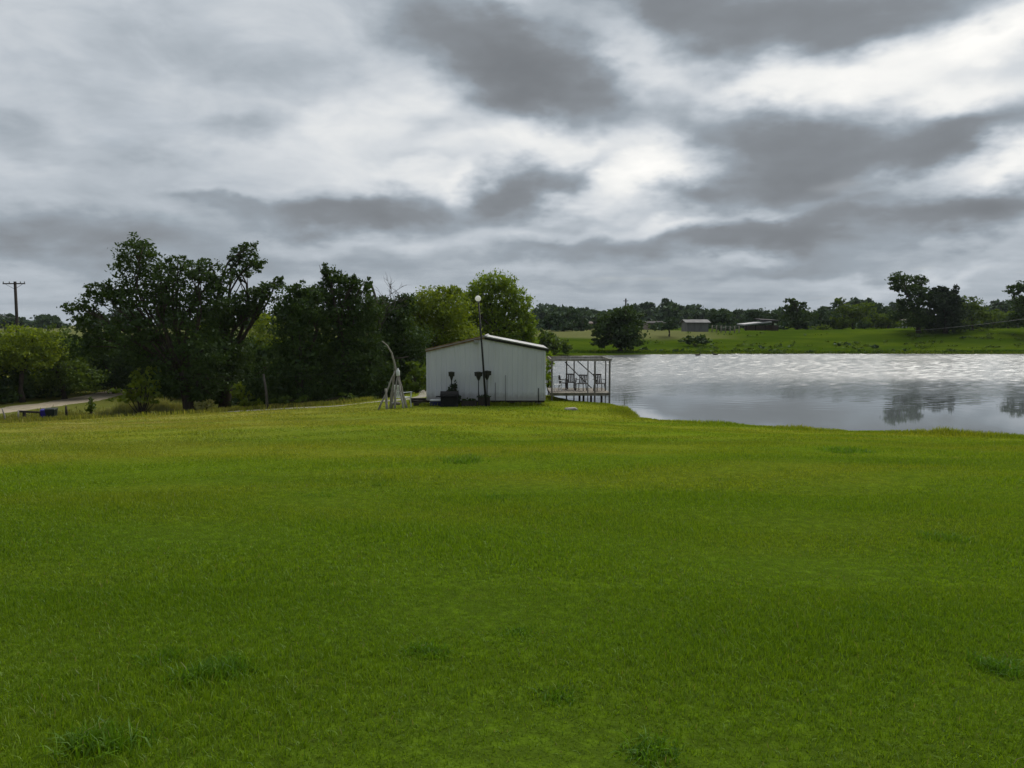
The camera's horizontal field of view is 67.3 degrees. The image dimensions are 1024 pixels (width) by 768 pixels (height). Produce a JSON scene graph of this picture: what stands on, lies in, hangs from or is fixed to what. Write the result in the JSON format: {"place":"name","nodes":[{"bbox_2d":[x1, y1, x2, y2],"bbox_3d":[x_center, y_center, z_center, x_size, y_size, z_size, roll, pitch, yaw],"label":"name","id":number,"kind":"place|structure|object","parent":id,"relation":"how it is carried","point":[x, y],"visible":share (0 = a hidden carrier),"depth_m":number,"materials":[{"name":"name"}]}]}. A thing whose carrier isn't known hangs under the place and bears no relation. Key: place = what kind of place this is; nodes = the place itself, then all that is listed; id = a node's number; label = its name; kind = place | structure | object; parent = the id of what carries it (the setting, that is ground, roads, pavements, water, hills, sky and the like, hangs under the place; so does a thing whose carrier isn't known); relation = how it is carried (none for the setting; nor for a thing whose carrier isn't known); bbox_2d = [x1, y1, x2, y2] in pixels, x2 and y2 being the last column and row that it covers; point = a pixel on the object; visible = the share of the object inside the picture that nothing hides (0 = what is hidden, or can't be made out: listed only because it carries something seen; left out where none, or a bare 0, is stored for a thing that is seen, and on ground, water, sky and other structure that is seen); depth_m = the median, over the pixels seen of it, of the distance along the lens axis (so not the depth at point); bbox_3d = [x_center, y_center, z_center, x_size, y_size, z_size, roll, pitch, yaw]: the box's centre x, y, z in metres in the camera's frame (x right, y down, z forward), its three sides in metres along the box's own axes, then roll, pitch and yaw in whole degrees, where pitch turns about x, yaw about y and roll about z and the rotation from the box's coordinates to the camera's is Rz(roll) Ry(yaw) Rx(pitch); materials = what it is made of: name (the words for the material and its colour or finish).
{"place":"outdoors","nodes":[
{"label":"outdoors","id":0,"kind":"place"},
{"bbox_2d":[0,388,132,413],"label":"road","id":1,"kind":"structure","parent":0,"point":[98,396],"depth_m":66.08,"materials":[{"name":"grey asphalt"}]},
{"bbox_2d":[94,397,182,415],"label":"tall grass","id":2,"kind":"structure","parent":0,"point":[126,408],"depth_m":50.33,"materials":[{"name":"green plant"}]},
{"bbox_2d":[0,396,381,422],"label":"verge grass","id":3,"kind":"structure","parent":0,"point":[13,417],"depth_m":48.88,"materials":[{"name":"green plant"}]},
{"bbox_2d":[228,390,425,411],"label":"track","id":4,"kind":"structure","parent":0,"point":[422,393],"depth_m":45.03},
{"bbox_2d":[0,325,1023,767],"bbox_3d":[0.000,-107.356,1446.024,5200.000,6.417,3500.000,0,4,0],"label":"ground","id":5,"kind":"structure","parent":0,"point":[1004,339],"depth_m":5.77,"materials":[{"name":"green plant"}]},
{"bbox_2d":[2,281,24,331],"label":"utility pole","id":6,"kind":"object","parent":5,"relation":"on","point":[15,283],"visible":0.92,"depth_m":83.45,"materials":[{"name":"brown wood"}]},
{"bbox_2d":[19,410,40,417],"bbox_3d":[-32.341,2.218,51.889,1.756,0.896,0.255,0,4,0],"label":"bench","id":7,"kind":"object","parent":5,"relation":"on","point":[23,412],"visible":0.38,"depth_m":51.74,"materials":[{"name":"brown wood"}]},
{"bbox_2d":[0,321,68,402],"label":"leafy tree","id":8,"kind":"object","parent":5,"relation":"on","point":[15,352],"visible":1,"depth_m":65.38,"materials":[{"name":"green plant"}]},
{"bbox_2d":[40,409,45,416],"bbox_3d":[-31.024,2.025,51.126,0.512,0.755,0.593,-2,5,-20],"label":"wheeled bin","id":9,"kind":"object","parent":5,"relation":"on","point":[42,412],"visible":0.39,"depth_m":50.87,"materials":[{"name":"blue plastic"}]},
{"bbox_2d":[44,407,57,416],"bbox_3d":[-30.407,1.981,50.823,0.640,0.817,0.721,-1,4,-9],"label":"wheeled bin","id":10,"kind":"object","parent":5,"relation":"on","point":[51,411],"visible":0.66,"depth_m":50.55,"materials":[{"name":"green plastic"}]},
{"bbox_2d":[0,320,112,398],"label":"leafy tree","id":11,"kind":"object","parent":5,"relation":"on","point":[62,376],"visible":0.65,"depth_m":68.74,"materials":[{"name":"green plant"}]},
{"bbox_2d":[85,396,95,413],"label":"bush","id":12,"kind":"object","parent":5,"relation":"on","point":[91,403],"visible":0.94,"depth_m":54.31,"materials":[{"name":"green plant"}]},
{"bbox_2d":[26,709,171,766],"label":"weed clump","id":13,"kind":"object","parent":5,"relation":"on","point":[84,737],"visible":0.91,"depth_m":3.24,"materials":[{"name":"green plant"}]},
{"bbox_2d":[59,336,158,393],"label":"oak tree","id":14,"kind":"object","parent":5,"relation":"on","point":[116,380],"visible":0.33,"depth_m":73.14,"materials":[{"name":"green plant"}]},
{"bbox_2d":[105,365,162,413],"bbox_3d":[-24.176,0.511,49.849,3.422,3.422,3.155,0,4,0],"label":"bush","id":15,"kind":"object","parent":5,"relation":"on","point":[139,379],"visible":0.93,"depth_m":49.53,"materials":[{"name":"green plant"}]},
{"bbox_2d":[56,232,242,410],"bbox_3d":[-23.780,-3.905,51.385,12.270,12.218,7.868,0,4,0],"label":"oak tree","id":16,"kind":"object","parent":5,"relation":"on","point":[163,301],"visible":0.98,"depth_m":50.28,"materials":[{"name":"green plant"}]},
{"bbox_2d":[125,643,200,670],"bbox_3d":[-1.903,1.497,4.250,0.442,0.081,0.354,-2,5,-27],"label":"weed clump","id":17,"kind":"object","parent":5,"relation":"on","point":[172,653],"visible":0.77,"depth_m":4.25,"materials":[{"name":"green plant"}]},
{"bbox_2d":[194,399,215,409],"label":"bush","id":18,"kind":"object","parent":5,"relation":"on","point":[204,404],"visible":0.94,"depth_m":50.08,"materials":[{"name":"green plant"}]},
{"bbox_2d":[0,331,427,404],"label":"thicket","id":19,"kind":"object","parent":5,"relation":"on","point":[9,385],"visible":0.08,"depth_m":65.86,"materials":[{"name":"green plant"}]},
{"bbox_2d":[153,646,285,689],"bbox_3d":[-1.553,1.487,4.069,0.604,0.122,0.584,1,5,17],"label":"weed clump","id":20,"kind":"object","parent":5,"relation":"on","point":[210,666],"visible":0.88,"depth_m":4.01,"materials":[{"name":"green plant"}]},
{"bbox_2d":[196,241,285,407],"bbox_3d":[-19.265,-3.951,53.622,6.805,12.201,5.310,4,6,41],"label":"oak tree","id":21,"kind":"object","parent":5,"relation":"on","point":[261,293],"visible":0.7,"depth_m":53.49,"materials":[{"name":"green plant"}]},
{"bbox_2d":[230,381,263,407],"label":"bush","id":22,"kind":"object","parent":5,"relation":"on","point":[237,392],"visible":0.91,"depth_m":50.47,"materials":[{"name":"green plant"}]},
{"bbox_2d":[184,312,328,363],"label":"leafy tree","id":23,"kind":"object","parent":5,"relation":"on","point":[259,326],"visible":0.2,"depth_m":71.55,"materials":[{"name":"green plant"}]},
{"bbox_2d":[263,374,268,408],"bbox_3d":[-15.570,0.629,48.693,0.360,2.544,0.218,0,4,0],"label":"post","id":24,"kind":"object","parent":5,"relation":"on","point":[266,395],"visible":0.79,"depth_m":48.62,"materials":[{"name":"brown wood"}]},
{"bbox_2d":[243,280,337,403],"bbox_3d":[-14.718,-2.615,51.100,6.491,8.712,5.460,0,4,0],"label":"oak tree","id":25,"kind":"object","parent":5,"relation":"on","point":[302,303],"visible":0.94,"depth_m":50.34,"materials":[{"name":"green plant"}]},
{"bbox_2d":[268,392,356,404],"bbox_3d":[-12.575,0.989,49.906,6.077,1.010,2.128,0,4,0],"label":"bush","id":26,"kind":"object","parent":5,"relation":"on","point":[285,398],"visible":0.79,"depth_m":49.61,"materials":[{"name":"green plant"}]},
{"bbox_2d":[294,492,341,497],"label":"weed clump","id":27,"kind":"object","parent":5,"relation":"on","point":[316,494],"visible":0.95,"depth_m":9.98,"materials":[{"name":"green plant"}]},
{"bbox_2d":[293,262,405,400],"bbox_3d":[-11.064,-3.356,52.823,8.134,10.022,6.669,0,4,0],"label":"oak tree","id":28,"kind":"object","parent":5,"relation":"on","point":[343,318],"visible":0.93,"depth_m":52.20,"materials":[{"name":"green plant"}]},
{"bbox_2d":[371,277,411,395],"bbox_3d":[-8.768,-3.384,55.617,3.493,9.410,2.578,0,4,0],"label":"dead tree","id":29,"kind":"object","parent":5,"relation":"on","point":[379,320],"visible":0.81,"depth_m":55.68,"materials":[{"name":"grey wood"}]},
{"bbox_2d":[378,341,408,409],"bbox_3d":[-5.321,-0.342,34.429,1.308,3.184,1.561,0,4,0],"label":"log frame","id":30,"kind":"object","parent":5,"relation":"on","point":[393,395],"visible":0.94,"depth_m":34.36,"materials":[{"name":"grey wood"}]},
{"bbox_2d":[354,292,438,398],"bbox_3d":[-8.528,-2.770,57.708,7.978,8.192,7.601,0,4,0],"label":"oak tree","id":31,"kind":"object","parent":5,"relation":"on","point":[396,319],"visible":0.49,"depth_m":55.83,"materials":[{"name":"green plant"}]},
{"bbox_2d":[394,385,411,405],"bbox_3d":[-5.087,0.567,35.716,0.654,1.079,0.672,3,5,37],"label":"garden chair","id":32,"kind":"object","parent":5,"relation":"on","point":[398,395],"visible":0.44,"depth_m":35.56,"materials":[{"name":"white plastic"}]},
{"bbox_2d":[398,361,425,393],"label":"bush","id":33,"kind":"object","parent":5,"relation":"on","point":[416,371],"visible":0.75,"depth_m":49.82,"materials":[{"name":"green plant"}]},
{"bbox_2d":[413,400,424,405],"bbox_3d":[-4.463,0.908,37.098,0.551,0.235,0.460,0,4,-3],"label":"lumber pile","id":34,"kind":"object","parent":5,"relation":"on","point":[416,402],"visible":0.85,"depth_m":36.97,"materials":[{"name":"brown wood"}]},
{"bbox_2d":[409,398,428,402],"bbox_3d":[-4.701,0.828,38.997,0.964,0.235,0.460,0,4,-3],"label":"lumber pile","id":35,"kind":"object","parent":5,"relation":"on","point":[423,399],"visible":0.69,"depth_m":38.85,"materials":[{"name":"grey wood"}]},
{"bbox_2d":[386,637,458,663],"bbox_3d":[-0.500,1.505,4.342,0.391,0.074,0.454,-4,6,-45],"label":"weed clump","id":36,"kind":"object","parent":5,"relation":"on","point":[434,649],"visible":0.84,"depth_m":4.35,"materials":[{"name":"green plant"}]},
{"bbox_2d":[430,399,440,405],"bbox_3d":[-3.558,0.881,36.374,0.661,0.295,0.390,0,4,0],"label":"cooler","id":37,"kind":"object","parent":5,"relation":"on","point":[433,402],"visible":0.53,"depth_m":36.20,"materials":[{"name":"blue plastic"}]},
{"bbox_2d":[395,285,484,358],"bbox_3d":[-5.857,-3.874,64.016,8.399,8.832,7.373,0,4,0],"label":"leafy tree","id":38,"kind":"object","parent":5,"relation":"on","point":[440,313],"visible":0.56,"depth_m":63.03,"materials":[{"name":"green plant"}]},
{"bbox_2d":[436,391,458,406],"bbox_3d":[-2.997,0.684,35.617,1.031,0.728,0.669,0,4,0],"label":"grill","id":39,"kind":"object","parent":5,"relation":"on","point":[448,398],"visible":0.98,"depth_m":35.41,"materials":[{"name":"metal"}]},
{"bbox_2d":[448,371,454,390],"bbox_3d":[-2.836,0.336,36.131,0.290,1.848,0.290,0,4,-6],"label":"garden torch","id":40,"kind":"object","parent":5,"relation":"on","point":[451,374],"visible":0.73,"depth_m":35.94,"materials":[{"name":"metal"}]},
{"bbox_2d":[447,380,461,403],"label":"bush","id":41,"kind":"object","parent":5,"relation":"on","point":[454,386],"visible":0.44,"depth_m":36.13,"materials":[{"name":"green plant"}]},
{"bbox_2d":[427,453,494,466],"bbox_3d":[-0.939,1.337,13.586,1.284,0.147,1.511,0,4,0],"label":"weed clump","id":42,"kind":"object","parent":5,"relation":"on","point":[463,459],"visible":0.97,"depth_m":13.69,"materials":[{"name":"green plant"}]},
{"bbox_2d":[461,397,476,405],"bbox_3d":[-2.012,0.821,36.028,0.699,0.411,0.360,0,4,0],"label":"planter","id":43,"kind":"object","parent":5,"relation":"on","point":[469,402],"visible":0.99,"depth_m":35.86,"materials":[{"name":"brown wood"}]},
{"bbox_2d":[474,371,482,405],"bbox_3d":[-1.562,0.339,35.931,0.290,1.847,0.290,-2,5,-29],"label":"garden torch","id":44,"kind":"object","parent":5,"relation":"on","point":[478,374],"visible":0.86,"depth_m":35.84,"materials":[{"name":"metal"}]},
{"bbox_2d":[475,296,486,405],"bbox_3d":[-1.415,-1.363,35.600,0.568,5.426,0.270,0,4,0],"label":"yard lamp","id":45,"kind":"object","parent":5,"relation":"on","point":[477,298],"visible":0.97,"depth_m":35.55,"materials":[{"name":"metal"}]},
{"bbox_2d":[477,394,490,405],"bbox_3d":[-1.327,0.739,36.093,0.733,0.573,0.379,0,4,0],"label":"planter","id":46,"kind":"object","parent":5,"relation":"on","point":[481,401],"visible":0.83,"depth_m":35.95,"materials":[{"name":"black plastic"}]},
{"bbox_2d":[419,401,550,405],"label":"base weeds","id":47,"kind":"object","parent":5,"relation":"on","point":[503,403],"visible":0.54,"depth_m":36.38,"materials":[{"name":"green plant"}]},
{"bbox_2d":[425,334,548,403],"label":"shed","id":48,"kind":"structure","parent":5,"relation":"on","point":[517,368],"depth_m":36.55,"materials":[{"name":"white paint"}]},
{"bbox_2d":[485,370,490,396],"bbox_3d":[-1.175,0.310,36.230,0.296,1.893,0.296,4,6,44],"label":"garden torch","id":49,"kind":"object","parent":5,"relation":"on","point":[487,373],"visible":0.81,"depth_m":36.15,"materials":[{"name":"metal"}]},
{"bbox_2d":[476,492,513,500],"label":"weed clump","id":50,"kind":"object","parent":5,"relation":"on","point":[494,496],"visible":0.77,"depth_m":9.86,"materials":[{"name":"green plant"}]},
{"bbox_2d":[450,267,539,343],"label":"leafy tree","id":51,"kind":"object","parent":5,"relation":"on","point":[496,321],"visible":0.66,"depth_m":75.09,"materials":[{"name":"green plant"}]},
{"bbox_2d":[0,297,1016,328],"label":"distant wood","id":52,"kind":"object","parent":5,"relation":"on","point":[668,308],"visible":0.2,"depth_m":272.71,"materials":[{"name":"green plant"}]},
{"bbox_2d":[493,624,538,642],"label":"weed clump","id":53,"kind":"object","parent":5,"relation":"on","point":[522,629],"visible":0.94,"depth_m":4.68,"materials":[{"name":"green plant"}]},
{"bbox_2d":[546,351,555,392],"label":"bush","id":54,"kind":"object","parent":5,"relation":"on","point":[548,376],"visible":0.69,"depth_m":45.36,"materials":[{"name":"green plant"}]},
{"bbox_2d":[538,328,572,354],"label":"bush","id":55,"kind":"object","parent":5,"relation":"on","point":[565,344],"visible":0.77,"depth_m":100.54,"materials":[{"name":"green plant"}]},
{"bbox_2d":[526,679,584,708],"bbox_3d":[0.220,1.509,3.762,0.292,0.066,0.290,-2,5,-22],"label":"weed clump","id":56,"kind":"object","parent":5,"relation":"on","point":[545,697],"visible":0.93,"depth_m":3.73,"materials":[{"name":"green plant"}]},
{"bbox_2d":[535,307,593,331],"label":"leafy tree","id":57,"kind":"object","parent":5,"relation":"on","point":[564,321],"visible":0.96,"depth_m":148.56,"materials":[{"name":"green plant"}]},
{"bbox_2d":[565,407,577,409],"bbox_3d":[2.666,1.142,34.685,0.590,0.179,0.321,0,4,0],"label":"flat stone","id":58,"kind":"object","parent":5,"relation":"on","point":[571,408],"visible":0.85,"depth_m":34.58,"materials":[{"name":"grey stone"}]},
{"bbox_2d":[586,303,650,350],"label":"leafy tree","id":59,"kind":"object","parent":5,"relation":"on","point":[619,328],"visible":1,"depth_m":107.29,"materials":[{"name":"green plant"}]},
{"bbox_2d":[643,321,663,329],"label":"farm house","id":60,"kind":"structure","parent":5,"relation":"on","point":[645,327],"depth_m":206.79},
{"bbox_2d":[611,726,699,767],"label":"weed clump","id":61,"kind":"object","parent":5,"relation":"on","point":[652,753],"visible":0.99,"depth_m":3.17,"materials":[{"name":"green plant"}]},
{"bbox_2d":[659,316,679,336],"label":"leafy tree","id":62,"kind":"object","parent":5,"relation":"on","point":[667,325],"visible":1,"depth_m":127.00,"materials":[{"name":"green plant"}]},
{"bbox_2d":[679,319,710,331],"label":"barn","id":63,"kind":"structure","parent":5,"relation":"on","point":[695,325],"depth_m":136.67,"materials":[{"name":"grey metal"}]},
{"bbox_2d":[679,334,711,345],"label":"bush","id":64,"kind":"object","parent":5,"relation":"on","point":[697,339],"visible":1,"depth_m":117.80,"materials":[{"name":"green plant"}]},
{"bbox_2d":[704,308,738,330],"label":"leafy tree","id":65,"kind":"object","parent":5,"relation":"on","point":[722,317],"visible":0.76,"depth_m":148.41,"materials":[{"name":"green plant"}]},
{"bbox_2d":[712,325,739,332],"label":"pasture fence","id":66,"kind":"object","parent":5,"relation":"on","point":[725,328],"visible":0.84,"depth_m":132.60,"materials":[{"name":"grey wood"}]},
{"bbox_2d":[738,307,770,325],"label":"leafy tree","id":67,"kind":"object","parent":5,"relation":"on","point":[757,314],"visible":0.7,"depth_m":164.05,"materials":[{"name":"green plant"}]},
{"bbox_2d":[737,318,779,330],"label":"carport","id":68,"kind":"object","parent":5,"relation":"on","point":[749,326],"visible":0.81,"depth_m":143.78,"materials":[{"name":"grey metal"}]},
{"bbox_2d":[762,308,785,324],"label":"leafy tree","id":69,"kind":"object","parent":5,"relation":"on","point":[774,314],"visible":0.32,"depth_m":169.77,"materials":[{"name":"green plant"}]},
{"bbox_2d":[545,349,1023,353],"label":"bank grass","id":70,"kind":"structure","parent":5,"relation":"on","point":[788,351],"depth_m":107.63,"materials":[{"name":"green plant"}]},
{"bbox_2d":[546,395,1023,439],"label":"shore grass","id":71,"kind":"structure","parent":5,"relation":"on","point":[627,411],"depth_m":28.55,"materials":[{"name":"green plant"}]},
{"bbox_2d":[777,298,818,329],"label":"leafy tree","id":72,"kind":"object","parent":5,"relation":"on","point":[799,319],"visible":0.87,"depth_m":150.49,"materials":[{"name":"green plant"}]},
{"bbox_2d":[808,306,829,327],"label":"leafy tree","id":73,"kind":"object","parent":5,"relation":"on","point":[822,314],"visible":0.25,"depth_m":154.50,"materials":[{"name":"green plant"}]},
{"bbox_2d":[808,324,832,329],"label":"bush","id":74,"kind":"object","parent":5,"relation":"on","point":[822,327],"visible":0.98,"depth_m":140.08,"materials":[{"name":"green plant"}]},
{"bbox_2d":[638,318,1023,352],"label":"scrub","id":75,"kind":"object","parent":5,"relation":"on","point":[782,325],"visible":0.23,"depth_m":144.94,"materials":[{"name":"green plant"}]},
{"bbox_2d":[825,311,841,328],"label":"leafy tree","id":76,"kind":"object","parent":5,"relation":"on","point":[838,315],"visible":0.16,"depth_m":155.69,"materials":[{"name":"green plant"}]},
{"bbox_2d":[646,327,1023,352],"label":"bank weeds","id":77,"kind":"object","parent":5,"relation":"on","point":[852,347],"visible":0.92,"depth_m":117.11,"materials":[{"name":"green plant"}]},
{"bbox_2d":[805,445,883,453],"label":"weed clump","id":78,"kind":"object","parent":5,"relation":"on","point":[843,450],"visible":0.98,"depth_m":15.39,"materials":[{"name":"green plant"}]},
{"bbox_2d":[829,297,877,328],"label":"leafy tree","id":79,"kind":"object","parent":5,"relation":"on","point":[855,311],"visible":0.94,"depth_m":148.70,"materials":[{"name":"green plant"}]},
{"bbox_2d":[860,300,893,328],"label":"leafy tree","id":80,"kind":"object","parent":5,"relation":"on","point":[880,309],"visible":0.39,"depth_m":156.53,"materials":[{"name":"green plant"}]},
{"bbox_2d":[870,312,903,328],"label":"leafy tree","id":81,"kind":"object","parent":5,"relation":"on","point":[884,321],"visible":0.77,"depth_m":149.17,"materials":[{"name":"green plant"}]},
{"bbox_2d":[884,271,940,332],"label":"oak tree","id":82,"kind":"object","parent":5,"relation":"on","point":[919,320],"visible":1,"depth_m":128.35,"materials":[{"name":"green plant"}]},
{"bbox_2d":[903,529,975,543],"bbox_3d":[4.226,1.477,7.487,0.670,0.122,0.674,-2,5,-28],"label":"weed clump","id":83,"kind":"object","parent":5,"relation":"on","point":[949,536],"visible":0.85,"depth_m":7.46,"materials":[{"name":"green plant"}]},
{"bbox_2d":[914,284,976,333],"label":"cedar tree","id":84,"kind":"object","parent":5,"relation":"on","point":[946,305],"visible":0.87,"depth_m":127.64,"materials":[{"name":"green plant"}]},
{"bbox_2d":[960,295,989,329],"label":"leafy tree","id":85,"kind":"object","parent":5,"relation":"on","point":[972,320],"visible":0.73,"depth_m":131.79,"materials":[{"name":"green plant"}]},
{"bbox_2d":[963,646,1023,681],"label":"weed clump","id":86,"kind":"object","parent":5,"relation":"on","point":[994,664],"visible":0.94,"depth_m":4.07,"materials":[{"name":"green plant"}]},
{"bbox_2d":[978,309,1015,327],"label":"leafy tree","id":87,"kind":"object","parent":5,"relation":"on","point":[998,315],"visible":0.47,"depth_m":143.48,"materials":[{"name":"green plant"}]},
{"bbox_2d":[993,311,1023,327],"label":"leafy tree","id":88,"kind":"object","parent":5,"relation":"on","point":[1009,312],"visible":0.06,"depth_m":149.11,"materials":[{"name":"green plant"}]},
{"bbox_2d":[997,280,1023,327],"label":"oak tree","id":89,"kind":"object","parent":5,"relation":"on","point":[1017,315],"visible":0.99,"depth_m":126.62,"materials":[{"name":"green plant"}]},
{"bbox_2d":[0,0,1023,324],"label":"sky","id":90,"kind":"structure","parent":0,"point":[730,155],"materials":[{"name":"grey"}]},
{"bbox_2d":[546,354,1023,434],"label":"water","id":91,"kind":"structure","parent":0,"point":[905,392],"depth_m":48.59,"materials":[{"name":"grey liquid"}]},
{"bbox_2d":[546,356,611,402],"bbox_3d":[3.546,0.045,41.023,3.293,2.924,3.200,0,4,0],"label":"dock","id":92,"kind":"object","parent":91,"relation":"in","point":[580,392],"visible":0.84,"depth_m":39.59,"materials":[{"name":"grey wood"}]},
{"bbox_2d":[553,376,561,390],"bbox_3d":[2.329,-0.021,40.446,0.506,0.798,0.519,-1,5,-17],"label":"garden chair","id":93,"kind":"object","parent":92,"relation":"on","point":[558,384],"visible":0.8,"depth_m":40.60,"materials":[{"name":"white plastic"}]},
{"bbox_2d":[558,375,567,387],"bbox_3d":[2.766,-0.096,41.725,0.488,0.751,0.476,2,5,21],"label":"deck chair","id":94,"kind":"object","parent":92,"relation":"on","point":[559,377],"visible":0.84,"depth_m":41.77,"materials":[{"name":"grey wood"}]},
{"bbox_2d":[565,374,576,389],"bbox_3d":[3.160,-0.132,41.278,0.565,0.892,0.580,1,5,14],"label":"deck chair","id":95,"kind":"object","parent":92,"relation":"on","point":[571,377],"visible":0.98,"depth_m":41.05,"materials":[{"name":"grey wood"}]},
{"bbox_2d":[575,374,586,390],"bbox_3d":[3.667,-0.068,40.742,0.536,0.845,0.550,2,5,29],"label":"deck chair","id":96,"kind":"object","parent":92,"relation":"on","point":[583,382],"visible":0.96,"depth_m":40.83,"materials":[{"name":"grey wood"}]},
{"bbox_2d":[593,374,605,390],"bbox_3d":[4.598,-0.076,40.545,0.565,0.892,0.580,-1,5,-17],"label":"deck chair","id":97,"kind":"object","parent":92,"relation":"on","point":[597,383],"visible":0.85,"depth_m":40.68,"materials":[{"name":"grey wood"}]},
{"bbox_2d":[915,319,1020,330],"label":"overhead cable","id":98,"kind":"object","parent":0,"point":[969,325],"visible":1,"depth_m":109.83,"materials":[{"name":"metal"}]}
]}

